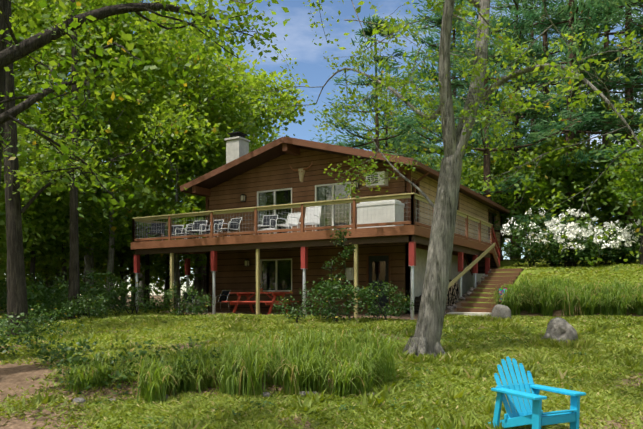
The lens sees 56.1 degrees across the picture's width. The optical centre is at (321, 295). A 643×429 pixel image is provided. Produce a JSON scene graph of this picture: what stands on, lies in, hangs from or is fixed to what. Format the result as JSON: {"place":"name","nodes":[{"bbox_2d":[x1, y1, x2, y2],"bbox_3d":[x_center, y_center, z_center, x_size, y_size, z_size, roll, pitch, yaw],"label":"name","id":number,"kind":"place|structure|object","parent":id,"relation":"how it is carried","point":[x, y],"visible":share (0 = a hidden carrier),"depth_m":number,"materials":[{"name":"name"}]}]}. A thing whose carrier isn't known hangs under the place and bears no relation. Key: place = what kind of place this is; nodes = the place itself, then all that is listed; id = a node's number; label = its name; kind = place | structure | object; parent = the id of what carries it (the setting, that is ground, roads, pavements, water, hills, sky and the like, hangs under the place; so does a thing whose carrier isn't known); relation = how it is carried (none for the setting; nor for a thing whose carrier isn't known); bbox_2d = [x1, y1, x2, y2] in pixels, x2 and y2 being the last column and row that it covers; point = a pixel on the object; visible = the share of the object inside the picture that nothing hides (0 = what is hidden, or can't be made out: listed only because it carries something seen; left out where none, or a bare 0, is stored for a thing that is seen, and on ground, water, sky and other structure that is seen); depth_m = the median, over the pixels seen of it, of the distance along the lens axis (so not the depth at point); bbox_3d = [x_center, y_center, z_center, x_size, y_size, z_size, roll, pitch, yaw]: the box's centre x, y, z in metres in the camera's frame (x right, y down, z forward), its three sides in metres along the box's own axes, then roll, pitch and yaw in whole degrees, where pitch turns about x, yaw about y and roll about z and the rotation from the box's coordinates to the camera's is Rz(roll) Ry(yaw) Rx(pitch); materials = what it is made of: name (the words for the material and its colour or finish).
{"place":"outdoors","nodes":[
{"label":"outdoors","id":0,"kind":"place"},
{"bbox_2d":[0,259,642,428],"bbox_3d":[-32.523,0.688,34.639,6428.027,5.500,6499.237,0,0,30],"label":"ground","id":1,"kind":"structure","parent":0,"point":[13,376],"depth_m":8.64,"materials":[{"name":"green plant"}]},
{"bbox_2d":[178,290,230,312],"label":"patio chairs","id":2,"kind":"object","parent":1,"relation":"on","point":[224,295],"visible":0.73,"depth_m":24.20,"materials":[{"name":"black metal"}]},
{"bbox_2d":[222,288,298,313],"bbox_3d":[-2.278,0.225,22.638,2.300,0.958,1.784,0,0,30],"label":"picnic table","id":3,"kind":"object","parent":1,"relation":"on","point":[249,302],"visible":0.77,"depth_m":22.51,"materials":[{"name":"red wood"}]},
{"bbox_2d":[0,212,640,425],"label":"leaves","id":4,"kind":"object","parent":1,"relation":"on","point":[96,297],"visible":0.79,"depth_m":18.24,"materials":[{"name":"green plant"}]},
{"bbox_2d":[500,207,640,250],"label":"petals","id":5,"kind":"object","parent":4,"relation":"attached to","point":[624,234],"visible":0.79,"depth_m":25.13,"materials":[{"name":"white plant"}]},
{"bbox_2d":[0,0,642,356],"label":"tree trunks","id":6,"kind":"object","parent":1,"relation":"on","point":[426,338],"depth_m":11.42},
{"bbox_2d":[0,0,642,303],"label":"leaves","id":7,"kind":"object","parent":6,"relation":"attached to","point":[209,131],"visible":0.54,"depth_m":26.32,"materials":[{"name":"green plant"}]},
{"bbox_2d":[131,0,642,232],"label":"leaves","id":8,"kind":"object","parent":6,"relation":"on","point":[539,125],"visible":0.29,"depth_m":35.79,"materials":[{"name":"green plant"}]},
{"bbox_2d":[0,257,642,428],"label":"lawn","id":9,"kind":"structure","parent":1,"relation":"on","point":[532,360],"depth_m":9.70,"materials":[{"name":"green plant"}]},
{"bbox_2d":[0,0,642,258],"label":"leaves","id":10,"kind":"object","parent":1,"relation":"on","point":[618,189],"visible":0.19,"depth_m":11.31,"materials":[{"name":"green plant"}]},
{"bbox_2d":[72,304,577,403],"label":"boulders","id":11,"kind":"object","parent":1,"relation":"on","point":[558,328],"visible":0.44,"depth_m":12.44,"materials":[{"name":"grey stone"}]},
{"bbox_2d":[131,193,523,319],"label":"deck","id":12,"kind":"structure","parent":1,"relation":"on","point":[478,256],"depth_m":21.15,"materials":[{"name":"wood"}]},
{"bbox_2d":[146,199,404,240],"bbox_3d":[-1.970,-2.580,22.567,10.834,1.034,2.905,0,0,30],"label":"deck furniture","id":13,"kind":"object","parent":12,"relation":"on","point":[310,217],"visible":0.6,"depth_m":21.06,"materials":[{"name":"white plastic"}]},
{"bbox_2d":[137,198,490,240],"bbox_3d":[-0.051,-2.555,24.790,11.625,0.685,9.155,0,0,30],"label":"deck railing","id":14,"kind":"object","parent":12,"relation":"attached to","point":[363,219],"visible":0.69,"depth_m":20.56,"materials":[{"name":"brown wood"}]},
{"bbox_2d":[45,275,642,403],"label":"strap leaves","id":15,"kind":"object","parent":1,"relation":"on","point":[244,369],"visible":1,"depth_m":8.57,"materials":[{"name":"green plant"}]},
{"bbox_2d":[180,131,513,313],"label":"house","id":16,"kind":"structure","parent":1,"relation":"on","point":[266,175],"depth_m":23.45,"materials":[{"name":"brown wood"}]},
{"bbox_2d":[240,161,358,313],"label":"wall decorations","id":17,"kind":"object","parent":16,"relation":"attached to","point":[349,271],"depth_m":23.15,"materials":[{"name":"beige"}]},
{"bbox_2d":[166,0,642,305],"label":"pine limbs","id":18,"kind":"object","parent":1,"relation":"on","point":[486,159],"visible":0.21,"depth_m":36.34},
{"bbox_2d":[414,280,458,312],"bbox_3d":[4.545,0.028,23.053,0.507,1.311,4.474,0,0,30],"label":"firewood","id":19,"kind":"object","parent":1,"relation":"on","point":[453,294],"visible":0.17,"depth_m":23.55,"materials":[{"name":"brown wood"}]},
{"bbox_2d":[445,269,490,313],"bbox_3d":[5.493,-0.220,23.162,0.972,1.755,5.754,0,0,30],"label":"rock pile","id":20,"kind":"object","parent":1,"relation":"on","point":[471,290],"visible":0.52,"depth_m":22.45,"materials":[{"name":"grey stone"}]},
{"bbox_2d":[498,287,506,303],"bbox_3d":[6.011,0.259,20.013,0.015,1.050,0.324,0,0,-41],"label":"garden flag","id":21,"kind":"object","parent":1,"relation":"on","point":[499,292],"visible":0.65,"depth_m":20.06,"materials":[{"name":"multicoloured fabric"}]},
{"bbox_2d":[487,357,585,428],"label":"adirondack chair","id":22,"kind":"object","parent":1,"relation":"on","point":[536,416],"visible":0.96,"depth_m":6.72,"materials":[{"name":"blue wood"}]},
{"bbox_2d":[5,0,642,294],"label":"sky","id":23,"kind":"structure","parent":0,"point":[310,60],"materials":[{"name":"blue"}]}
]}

